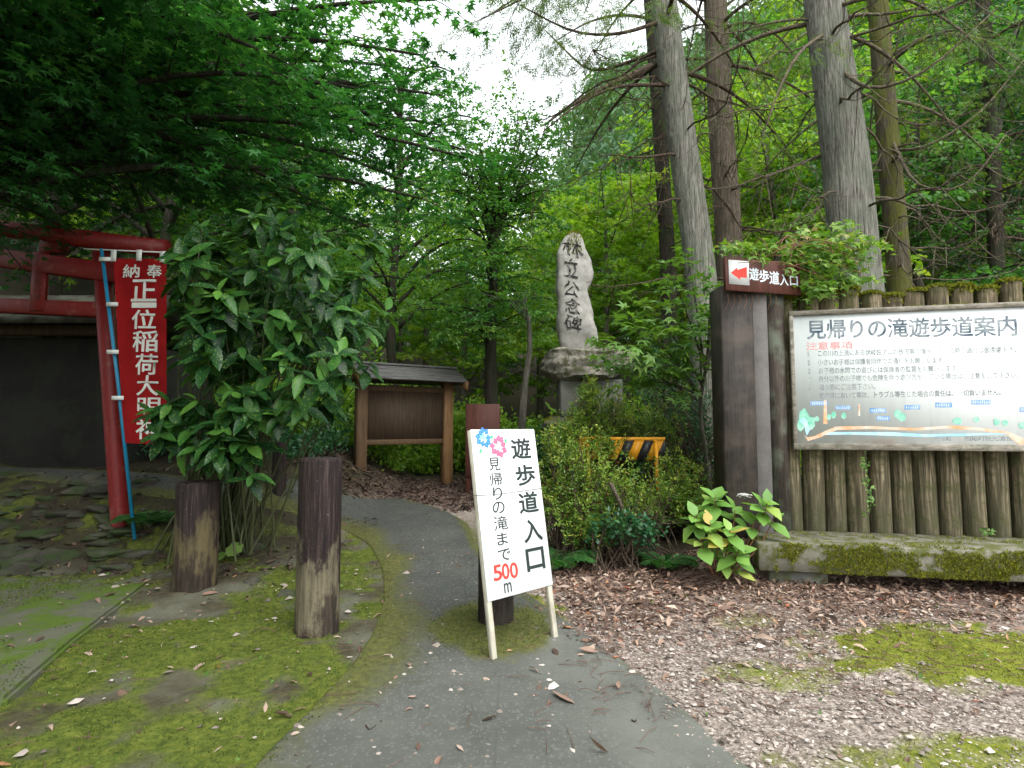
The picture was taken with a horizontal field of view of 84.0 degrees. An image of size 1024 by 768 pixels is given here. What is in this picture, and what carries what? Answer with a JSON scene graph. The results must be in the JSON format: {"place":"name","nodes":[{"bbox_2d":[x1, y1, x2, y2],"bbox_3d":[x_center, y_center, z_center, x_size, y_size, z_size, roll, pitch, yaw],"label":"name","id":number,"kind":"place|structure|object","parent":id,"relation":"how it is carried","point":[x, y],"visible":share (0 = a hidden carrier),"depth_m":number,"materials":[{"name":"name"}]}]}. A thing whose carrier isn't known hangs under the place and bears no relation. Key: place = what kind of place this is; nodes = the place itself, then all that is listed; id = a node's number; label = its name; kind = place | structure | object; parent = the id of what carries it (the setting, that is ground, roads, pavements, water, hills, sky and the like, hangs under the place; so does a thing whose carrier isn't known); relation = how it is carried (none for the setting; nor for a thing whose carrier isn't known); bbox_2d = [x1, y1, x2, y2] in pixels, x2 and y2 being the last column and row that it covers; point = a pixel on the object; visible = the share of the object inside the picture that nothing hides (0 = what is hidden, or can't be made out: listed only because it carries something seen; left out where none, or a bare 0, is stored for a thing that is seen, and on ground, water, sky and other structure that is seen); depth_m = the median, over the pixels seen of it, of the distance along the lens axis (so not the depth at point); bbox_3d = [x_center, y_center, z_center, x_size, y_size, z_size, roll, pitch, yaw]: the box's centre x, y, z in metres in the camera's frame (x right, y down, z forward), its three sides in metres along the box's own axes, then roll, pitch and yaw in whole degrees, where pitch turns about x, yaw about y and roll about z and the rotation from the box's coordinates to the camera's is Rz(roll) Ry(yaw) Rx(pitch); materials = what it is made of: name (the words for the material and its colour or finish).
{"place":"outdoors","nodes":[
{"label":"outdoors","id":0,"kind":"place"},
{"bbox_2d":[0,466,748,767],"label":"path","id":1,"kind":"structure","parent":0,"point":[330,738],"depth_m":2.78,"materials":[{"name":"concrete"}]},
{"bbox_2d":[13,556,558,756],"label":"fallen leaves","id":2,"kind":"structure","parent":1,"relation":"on","point":[553,685],"depth_m":2.96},
{"bbox_2d":[467,427,557,658],"bbox_3d":[-0.061,0.945,3.527,0.537,1.324,0.267,4,-15,-42],"label":"standing sign","id":3,"kind":"object","parent":1,"relation":"on","point":[514,556],"visible":0.99,"depth_m":3.44,"materials":[{"name":"white"}]},
{"bbox_2d":[0,26,1023,767],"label":"ground","id":4,"kind":"structure","parent":0,"point":[178,686],"depth_m":3.16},
{"bbox_2d":[0,576,152,706],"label":"concrete slab","id":5,"kind":"structure","parent":4,"relation":"on","point":[37,618],"depth_m":3.70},
{"bbox_2d":[0,576,90,693],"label":"moss","id":6,"kind":"object","parent":5,"relation":"on","point":[28,592],"visible":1,"depth_m":4.24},
{"bbox_2d":[0,575,146,669],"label":"fallen leaves","id":7,"kind":"object","parent":5,"relation":"on","point":[96,599],"visible":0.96,"depth_m":4.04,"materials":[{"name":"brown plant"}]},
{"bbox_2d":[0,470,158,576],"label":"stone bank","id":8,"kind":"structure","parent":4,"relation":"on","point":[19,558],"depth_m":5.32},
{"bbox_2d":[0,220,171,527],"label":"torii gate","id":9,"kind":"structure","parent":8,"relation":"on","point":[41,271],"depth_m":5.69,"materials":[{"name":"red paint"}]},
{"bbox_2d":[0,0,202,293],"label":"shade tree","id":10,"kind":"object","parent":4,"relation":"on","point":[34,243],"visible":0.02,"depth_m":14.16,"materials":[{"name":"green plant"}]},
{"bbox_2d":[0,295,240,467],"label":"shrine shed","id":11,"kind":"structure","parent":4,"relation":"on","point":[51,414],"depth_m":7.10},
{"bbox_2d":[107,527,142,536],"bbox_3d":[-3.694,1.415,5.429,0.275,0.102,0.265,-4,-6,43],"label":"rock","id":12,"kind":"object","parent":4,"relation":"on","point":[119,532],"visible":0.84,"depth_m":5.36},
{"bbox_2d":[84,248,166,539],"bbox_3d":[-3.696,0.068,5.393,0.893,2.772,0.062,0,-4,0],"label":"nobori banner","id":13,"kind":"object","parent":4,"relation":"on","point":[140,303],"visible":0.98,"depth_m":5.42,"materials":[{"name":"red fabric"}]},
{"bbox_2d":[109,510,174,527],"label":"fern","id":14,"kind":"object","parent":4,"relation":"on","point":[146,518],"visible":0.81,"depth_m":5.45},
{"bbox_2d":[0,1,296,337],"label":"evergreen tree","id":15,"kind":"object","parent":4,"relation":"on","point":[52,289],"visible":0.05,"depth_m":9.34,"materials":[{"name":"green plant"}]},
{"bbox_2d":[0,0,347,258],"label":"woodland tree","id":16,"kind":"object","parent":4,"relation":"on","point":[24,219],"visible":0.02,"depth_m":16.52,"materials":[{"name":"green plant"}]},
{"bbox_2d":[0,0,368,294],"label":"evergreen tree","id":17,"kind":"object","parent":4,"relation":"on","point":[169,220],"visible":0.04,"depth_m":8.66,"materials":[{"name":"green plant"}]},
{"bbox_2d":[0,464,376,577],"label":"fallen leaves","id":18,"kind":"object","parent":4,"relation":"on","point":[231,567],"visible":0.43,"depth_m":5.40,"materials":[{"name":"brown plant"}]},
{"bbox_2d":[17,114,363,311],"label":"wild maple tree","id":19,"kind":"object","parent":4,"relation":"on","point":[69,280],"visible":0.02,"depth_m":13.48,"materials":[{"name":"green plant"}]},
{"bbox_2d":[171,479,220,592],"bbox_3d":[-2.490,1.234,4.484,0.322,0.936,0.323,-1,-4,12],"label":"wooden bollard","id":20,"kind":"object","parent":4,"relation":"on","point":[196,539],"visible":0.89,"depth_m":4.37,"materials":[{"name":"brown wood"}]},
{"bbox_2d":[47,43,376,322],"bbox_3d":[-7.164,-3.839,15.739,8.027,10.322,8.152,-1,-4,17],"label":"woodland tree","id":21,"kind":"object","parent":4,"relation":"on","point":[235,249],"visible":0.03,"depth_m":14.61,"materials":[{"name":"green plant"}]},
{"bbox_2d":[218,542,243,562],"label":"butterbur plant","id":22,"kind":"object","parent":4,"relation":"on","point":[228,552],"visible":0.6,"depth_m":4.98,"materials":[{"name":"green plant"}]},
{"bbox_2d":[237,535,264,551],"bbox_3d":[-2.445,1.508,5.361,0.251,0.191,0.292,1,-4,-17],"label":"rock","id":23,"kind":"object","parent":4,"relation":"on","point":[259,546],"visible":0.39,"depth_m":5.25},
{"bbox_2d":[241,577,260,585],"bbox_3d":[-2.107,1.598,4.565,0.162,0.063,0.168,0,-4,0],"label":"rock","id":24,"kind":"object","parent":4,"relation":"on","point":[250,581],"visible":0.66,"depth_m":4.58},
{"bbox_2d":[0,0,518,299],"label":"maple tree","id":25,"kind":"object","parent":4,"relation":"on","point":[72,102],"visible":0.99,"depth_m":5.39,"materials":[{"name":"green plant"}]},
{"bbox_2d":[132,182,398,564],"bbox_3d":[-2.225,-0.138,4.977,2.335,3.495,1.918,0,-4,0],"label":"spotted laurel shrub","id":26,"kind":"object","parent":4,"relation":"on","point":[220,327],"visible":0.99,"depth_m":4.52,"materials":[{"name":"green plant"}]},
{"bbox_2d":[87,3,455,436],"bbox_3d":[-5.141,-3.179,11.829,6.855,9.185,7.064,2,-4,-22],"label":"evergreen tree","id":27,"kind":"object","parent":4,"relation":"on","point":[338,253],"visible":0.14,"depth_m":11.68,"materials":[{"name":"green plant"}]},
{"bbox_2d":[272,442,286,496],"bbox_3d":[-2.559,0.974,6.252,0.151,0.671,0.152,-2,-4,22],"label":"wooden bollard","id":28,"kind":"object","parent":4,"relation":"on","point":[279,488],"visible":0.64,"depth_m":6.20,"materials":[{"name":"black wood"}]},
{"bbox_2d":[0,543,565,767],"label":"moss","id":29,"kind":"object","parent":4,"relation":"on","point":[159,646],"visible":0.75,"depth_m":3.12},
{"bbox_2d":[277,589,294,596],"bbox_3d":[-1.684,1.586,4.284,0.154,0.065,0.149,0,-4,0],"label":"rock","id":30,"kind":"object","parent":4,"relation":"on","point":[288,592],"visible":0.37,"depth_m":4.28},
{"bbox_2d":[228,164,406,359],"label":"broad leaf tree","id":31,"kind":"object","parent":4,"relation":"on","point":[361,304],"visible":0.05,"depth_m":20.88,"materials":[{"name":"green plant"}]},
{"bbox_2d":[294,457,341,638],"bbox_3d":[-1.230,1.066,3.631,0.274,1.195,0.276,3,-5,-33],"label":"wooden bollard","id":32,"kind":"object","parent":4,"relation":"on","point":[317,587],"visible":0.88,"depth_m":3.53,"materials":[{"name":"brown wood"}]},
{"bbox_2d":[257,69,425,366],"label":"woodland tree","id":33,"kind":"object","parent":4,"relation":"on","point":[301,316],"visible":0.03,"depth_m":23.10,"materials":[{"name":"green plant"}]},
{"bbox_2d":[209,12,551,385],"bbox_3d":[-2.789,-3.475,13.994,7.626,9.635,6.101,0,-4,0],"label":"evergreen tree","id":34,"kind":"object","parent":4,"relation":"on","point":[395,257],"visible":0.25,"depth_m":13.55,"materials":[{"name":"green plant"}]},
{"bbox_2d":[321,159,475,384],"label":"woodland tree","id":35,"kind":"object","parent":4,"relation":"on","point":[400,344],"visible":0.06,"depth_m":24.05,"materials":[{"name":"green plant"}]},
{"bbox_2d":[342,361,468,483],"bbox_3d":[-1.747,0.745,9.346,1.900,2.143,0.940,3,-5,-33],"label":"roofed notice kiosk","id":36,"kind":"object","parent":4,"relation":"on","point":[391,415],"visible":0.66,"depth_m":9.32,"materials":[{"name":"brown wood"}]},
{"bbox_2d":[331,167,505,386],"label":"broad leaf tree","id":37,"kind":"object","parent":4,"relation":"on","point":[419,329],"visible":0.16,"depth_m":17.90,"materials":[{"name":"green plant"}]},
{"bbox_2d":[287,444,576,513],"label":"fallen leaves","id":38,"kind":"object","parent":4,"relation":"on","point":[440,494],"visible":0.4,"depth_m":8.60,"materials":[{"name":"brown plant"}]},
{"bbox_2d":[353,207,556,412],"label":"wild maple tree","id":39,"kind":"object","parent":4,"relation":"on","point":[468,366],"visible":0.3,"depth_m":15.40,"materials":[{"name":"green plant"}]},
{"bbox_2d":[135,398,802,506],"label":"dark undergrowth","id":40,"kind":"object","parent":4,"relation":"on","point":[294,444],"visible":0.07,"depth_m":8.32,"materials":[{"name":"teal plant"}]},
{"bbox_2d":[370,49,583,403],"bbox_3d":[-0.324,-2.008,9.647,3.816,7.991,3.533,2,-5,-25],"label":"forked tree","id":41,"kind":"object","parent":4,"relation":"on","point":[491,199],"visible":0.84,"depth_m":9.54,"materials":[{"name":"green plant"}]},
{"bbox_2d":[402,207,555,388],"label":"broad leaf tree","id":42,"kind":"object","parent":4,"relation":"on","point":[506,373],"visible":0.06,"depth_m":21.98,"materials":[{"name":"green plant"}]},
{"bbox_2d":[465,404,499,492],"bbox_3d":[-0.445,1.082,8.680,0.520,1.550,0.110,0,-4,3],"label":"wooden post","id":43,"kind":"object","parent":4,"relation":"on","point":[480,416],"visible":0.53,"depth_m":8.66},
{"bbox_2d":[478,547,513,625],"bbox_3d":[-0.107,1.067,3.811,0.240,1.219,0.242,0,-4,-6],"label":"wooden bollard","id":44,"kind":"object","parent":4,"relation":"on","point":[503,610],"visible":0.16,"depth_m":3.69,"materials":[{"name":"black wood"}]},
{"bbox_2d":[213,341,801,484],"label":"undergrowth","id":45,"kind":"object","parent":4,"relation":"on","point":[402,455],"visible":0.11,"depth_m":10.67,"materials":[{"name":"green plant"}]},
{"bbox_2d":[459,278,555,428],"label":"crooked sapling","id":46,"kind":"object","parent":4,"relation":"on","point":[523,402],"visible":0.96,"depth_m":8.80,"materials":[{"name":"green plant"}]},
{"bbox_2d":[0,507,1021,767],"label":"fallen leaves","id":47,"kind":"object","parent":4,"relation":"on","point":[286,713],"visible":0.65,"depth_m":2.91,"materials":[{"name":"brown plant"}]},
{"bbox_2d":[0,525,1023,767],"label":"twigs","id":48,"kind":"object","parent":4,"relation":"on","point":[858,665],"visible":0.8,"depth_m":3.23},
{"bbox_2d":[37,531,1012,763],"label":"weeds","id":49,"kind":"object","parent":4,"relation":"on","point":[819,711],"visible":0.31,"depth_m":2.98,"materials":[{"name":"green plant"}]},
{"bbox_2d":[443,183,636,421],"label":"woodland tree","id":50,"kind":"object","parent":4,"relation":"on","point":[540,407],"visible":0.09,"depth_m":17.95,"materials":[{"name":"green plant"}]},
{"bbox_2d":[72,0,1014,372],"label":"hillside forest","id":51,"kind":"object","parent":4,"relation":"on","point":[578,148],"visible":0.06,"depth_m":65.33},
{"bbox_2d":[460,192,659,403],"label":"broad leaf tree","id":52,"kind":"object","parent":4,"relation":"on","point":[585,236],"visible":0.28,"depth_m":14.61,"materials":[{"name":"green plant"}]},
{"bbox_2d":[500,196,638,344],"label":"broad leaf tree","id":53,"kind":"object","parent":4,"relation":"on","point":[536,230],"visible":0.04,"depth_m":23.84,"materials":[{"name":"green plant"}]},
{"bbox_2d":[549,547,600,569],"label":"fern","id":54,"kind":"object","parent":4,"relation":"on","point":[577,555],"visible":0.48,"depth_m":4.81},
{"bbox_2d":[536,421,635,564],"bbox_3d":[0.611,0.977,5.250,1.101,1.289,0.785,3,-5,-35],"label":"azalea bush","id":55,"kind":"object","parent":4,"relation":"on","point":[565,504],"visible":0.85,"depth_m":5.17,"materials":[{"name":"green plant"}]},
{"bbox_2d":[539,230,637,463],"bbox_3d":[0.970,-0.506,7.462,1.260,3.076,1.341,0,-4,0],"label":"stone monument","id":56,"kind":"object","parent":4,"relation":"on","point":[564,368],"visible":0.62,"depth_m":7.30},
{"bbox_2d":[536,373,651,512],"bbox_3d":[0.964,0.670,6.554,1.195,1.627,1.242,-3,-5,40],"label":"azalea bush","id":57,"kind":"object","parent":4,"relation":"on","point":[591,407],"visible":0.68,"depth_m":6.51,"materials":[{"name":"green plant"}]},
{"bbox_2d":[498,161,712,394],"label":"wild maple tree","id":58,"kind":"object","parent":4,"relation":"on","point":[602,226],"visible":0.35,"depth_m":12.72,"materials":[{"name":"green plant"}]},
{"bbox_2d":[609,482,626,524],"bbox_3d":[1.025,1.253,5.198,0.070,0.756,0.666,-2,-5,28],"label":"old stake","id":59,"kind":"object","parent":4,"relation":"on","point":[616,496],"visible":0.38,"depth_m":5.03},
{"bbox_2d":[550,455,688,573],"bbox_3d":[0.942,1.148,5.358,1.283,0.949,1.434,-3,-5,33],"label":"azalea bush","id":60,"kind":"object","parent":4,"relation":"on","point":[639,499],"visible":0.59,"depth_m":5.21,"materials":[{"name":"green plant"}]},
{"bbox_2d":[579,437,664,517],"bbox_3d":[1.193,1.010,6.173,0.918,0.867,0.419,-1,-4,13],"label":"striped barrier","id":61,"kind":"object","parent":4,"relation":"on","point":[639,448],"visible":0.55,"depth_m":6.13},
{"bbox_2d":[579,499,668,575],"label":"evergreen bush","id":62,"kind":"object","parent":4,"relation":"on","point":[647,527],"visible":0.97,"depth_m":4.84,"materials":[{"name":"teal plant"}]},
{"bbox_2d":[434,0,839,482],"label":"cedar tree","id":63,"kind":"object","parent":4,"relation":"on","point":[691,207],"visible":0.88,"depth_m":7.69,"materials":[{"name":"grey plant"}]},
{"bbox_2d":[584,246,723,505],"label":"maple sapling","id":64,"kind":"object","parent":4,"relation":"on","point":[680,372],"visible":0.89,"depth_m":6.02,"materials":[{"name":"green plant"}]},
{"bbox_2d":[556,127,771,325],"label":"woodland tree","id":65,"kind":"object","parent":4,"relation":"on","point":[628,154],"visible":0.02,"depth_m":20.93,"materials":[{"name":"green plant"}]},
{"bbox_2d":[618,319,713,497],"bbox_3d":[2.019,0.216,7.351,1.460,2.344,2.166,0,-4,0],"label":"understory shrub","id":66,"kind":"object","parent":4,"relation":"on","point":[695,445],"visible":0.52,"depth_m":6.89,"materials":[{"name":"teal plant"}]},
{"bbox_2d":[635,551,698,568],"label":"fern","id":67,"kind":"object","parent":4,"relation":"on","point":[667,561],"visible":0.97,"depth_m":4.84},
{"bbox_2d":[623,398,713,538],"bbox_3d":[1.660,0.840,6.034,0.874,1.443,1.530,0,-4,0],"label":"azalea bush","id":68,"kind":"object","parent":4,"relation":"on","point":[689,485],"visible":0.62,"depth_m":5.83,"materials":[{"name":"green plant"}]},
{"bbox_2d":[530,0,814,414],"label":"dark slim tree","id":69,"kind":"object","parent":4,"relation":"on","point":[666,238],"visible":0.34,"depth_m":11.17,"materials":[{"name":"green plant"}]},
{"bbox_2d":[657,513,709,526],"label":"fern","id":70,"kind":"object","parent":4,"relation":"on","point":[690,523],"visible":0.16,"depth_m":5.54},
{"bbox_2d":[587,71,803,291],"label":"broad leaf tree","id":71,"kind":"object","parent":4,"relation":"on","point":[651,130],"visible":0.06,"depth_m":19.66,"materials":[{"name":"green plant"}]},
{"bbox_2d":[582,115,824,384],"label":"wild maple tree","id":72,"kind":"object","parent":4,"relation":"on","point":[619,251],"visible":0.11,"depth_m":13.59,"materials":[{"name":"green plant"}]},
{"bbox_2d":[637,562,772,596],"bbox_3d":[1.587,1.526,4.586,1.226,0.311,0.819,0,-4,0],"label":"needle heap","id":73,"kind":"object","parent":4,"relation":"on","point":[692,575],"visible":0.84,"depth_m":4.53,"materials":[{"name":"brown plant"}]},
{"bbox_2d":[681,486,789,580],"bbox_3d":[1.793,1.238,4.638,0.869,0.792,0.572,0,-4,0],"label":"hydrangea","id":74,"kind":"object","parent":4,"relation":"on","point":[709,553],"visible":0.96,"depth_m":4.55,"materials":[{"name":"green plant"}]},
{"bbox_2d":[604,0,873,322],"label":"cedar tree","id":75,"kind":"object","parent":4,"relation":"on","point":[722,232],"visible":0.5,"depth_m":9.78,"materials":[{"name":"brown plant"}]},
{"bbox_2d":[710,285,773,545],"bbox_3d":[2.066,0.395,5.115,0.433,2.545,0.280,0,-4,0],"label":"gate post","id":76,"kind":"object","parent":4,"relation":"on","point":[741,407],"visible":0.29,"depth_m":5.02,"materials":[{"name":"wood"}]},
{"bbox_2d":[723,257,800,295],"bbox_3d":[2.228,-0.953,5.057,0.780,0.293,0.040,1,-4,-15],"label":"arrow sign","id":77,"kind":"object","parent":76,"relation":"attached to","point":[756,277],"visible":1,"depth_m":5.03,"materials":[{"name":"red"}]},
{"bbox_2d":[610,84,912,344],"bbox_3d":[6.536,-3.352,16.714,7.525,10.456,7.327,3,-5,-36],"label":"broad leaf tree","id":78,"kind":"object","parent":4,"relation":"on","point":[753,202],"visible":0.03,"depth_m":16.01,"materials":[{"name":"green plant"}]},
{"bbox_2d":[602,5,932,247],"bbox_3d":[9.968,-6.908,21.269,10.435,13.418,10.598,4,-5,-41],"label":"woodland tree","id":79,"kind":"object","parent":4,"relation":"on","point":[771,18],"visible":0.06,"depth_m":20.75,"materials":[{"name":"green plant"}]},
{"bbox_2d":[526,537,1023,719],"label":"fallen leaves","id":80,"kind":"object","parent":4,"relation":"on","point":[884,593],"visible":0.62,"depth_m":4.10,"materials":[{"name":"brown plant"}]},
{"bbox_2d":[620,76,944,365],"bbox_3d":[6.644,-2.799,14.183,6.961,9.934,7.149,3,-5,-36],"label":"broad leaf tree","id":81,"kind":"object","parent":4,"relation":"on","point":[784,129],"visible":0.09,"depth_m":13.25,"materials":[{"name":"green plant"}]},
{"bbox_2d":[606,0,1023,299],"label":"cedar tree","id":82,"kind":"object","parent":4,"relation":"on","point":[848,192],"visible":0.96,"depth_m":7.13,"materials":[{"name":"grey plant"}]},
{"bbox_2d":[696,67,963,282],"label":"wild maple tree","id":83,"kind":"object","parent":4,"relation":"on","point":[870,101],"depth_m":16.38,"materials":[{"name":"green plant"}]},
{"bbox_2d":[712,608,1023,767],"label":"moss","id":84,"kind":"object","parent":4,"relation":"on","point":[991,670],"visible":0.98,"depth_m":3.15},
{"bbox_2d":[724,0,1023,301],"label":"tree foliage","id":85,"kind":"object","parent":4,"relation":"on","point":[898,265],"visible":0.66,"depth_m":9.14,"materials":[{"name":"green plant"}]},
{"bbox_2d":[732,0,1022,180],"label":"broad leaf tree","id":86,"kind":"object","parent":4,"relation":"on","point":[758,57],"visible":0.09,"depth_m":22.24,"materials":[{"name":"green plant"}]},
{"bbox_2d":[742,65,1021,310],"bbox_3d":[8.941,-2.776,14.935,7.745,9.805,7.625,1,-4,-11],"label":"woodland tree","id":87,"kind":"object","parent":4,"relation":"on","point":[875,157],"visible":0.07,"depth_m":13.51,"materials":[{"name":"green plant"}]},
{"bbox_2d":[742,0,1023,305],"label":"woodland tree","id":88,"kind":"object","parent":4,"relation":"on","point":[962,196],"visible":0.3,"depth_m":12.64,"materials":[{"name":"green plant"}]},
{"bbox_2d":[742,21,1023,285],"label":"broad leaf tree","id":89,"kind":"object","parent":4,"relation":"on","point":[926,135],"visible":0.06,"depth_m":16.10,"materials":[{"name":"green plant"}]},
{"bbox_2d":[748,530,1023,584],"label":"mossy concrete curb","id":90,"kind":"object","parent":4,"relation":"on","point":[817,557],"visible":1,"depth_m":4.42,"materials":[{"name":"concrete"}]},
{"bbox_2d":[766,276,1023,538],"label":"log fence","id":91,"kind":"object","parent":4,"relation":"on","point":[953,493],"visible":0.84,"depth_m":4.95,"materials":[{"name":"wood"}]},
{"bbox_2d":[711,219,902,309],"bbox_3d":[2.670,-1.105,5.160,1.970,0.973,0.697,1,-4,-14],"label":"leafy vine","id":92,"kind":"object","parent":91,"relation":"on","point":[830,252],"visible":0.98,"depth_m":5.08,"materials":[{"name":"green plant"}]},
{"bbox_2d":[859,450,875,517],"bbox_3d":[3.040,0.854,4.865,0.125,0.579,0.086,-1,-4,19],"label":"ivy strand","id":93,"kind":"object","parent":91,"relation":"attached to","point":[864,479],"visible":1,"depth_m":4.87,"materials":[{"name":"green plant"}]},
{"bbox_2d":[788,300,1023,451],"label":"notice board","id":94,"kind":"object","parent":91,"relation":"attached to","point":[943,377],"visible":1,"depth_m":4.86,"materials":[{"name":"white wood"}]},
{"bbox_2d":[778,0,1018,230],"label":"woodland tree","id":95,"kind":"object","parent":4,"relation":"on","point":[857,28],"depth_m":24.95,"materials":[{"name":"green plant"}]},
{"bbox_2d":[862,0,1023,283],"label":"shade tree","id":96,"kind":"object","parent":4,"relation":"on","point":[1010,190],"visible":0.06,"depth_m":15.71,"materials":[{"name":"green plant"}]},
{"bbox_2d":[863,0,1023,283],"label":"shade tree","id":97,"kind":"object","parent":4,"relation":"on","point":[1016,31],"visible":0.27,"depth_m":13.26,"materials":[{"name":"green plant"}]},
{"bbox_2d":[865,0,1023,209],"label":"broad leaf tree","id":98,"kind":"object","parent":4,"relation":"on","point":[918,12],"visible":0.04,"depth_m":19.55,"materials":[{"name":"green plant"}]},
{"bbox_2d":[870,0,1023,296],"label":"dark slim tree","id":99,"kind":"object","parent":4,"relation":"on","point":[995,246],"visible":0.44,"depth_m":12.27,"materials":[{"name":"green plant"}]},
{"bbox_2d":[900,0,1023,268],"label":"shade tree","id":100,"kind":"object","parent":4,"relation":"on","point":[1021,139],"visible":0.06,"depth_m":15.95,"materials":[{"name":"green plant"}]},
{"bbox_2d":[905,0,1023,241],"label":"woodland tree","id":101,"kind":"object","parent":4,"relation":"on","point":[1007,65],"visible":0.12,"depth_m":15.62,"materials":[{"name":"green plant"}]},
{"bbox_2d":[240,0,786,278],"label":"sky","id":102,"kind":"structure","parent":0,"point":[486,78],"materials":[{"name":"white"}]},
{"bbox_2d":[527,588,1023,767],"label":"gravel","id":103,"kind":"structure","parent":0,"point":[965,707],"depth_m":2.75,"materials":[{"name":"gravel"}]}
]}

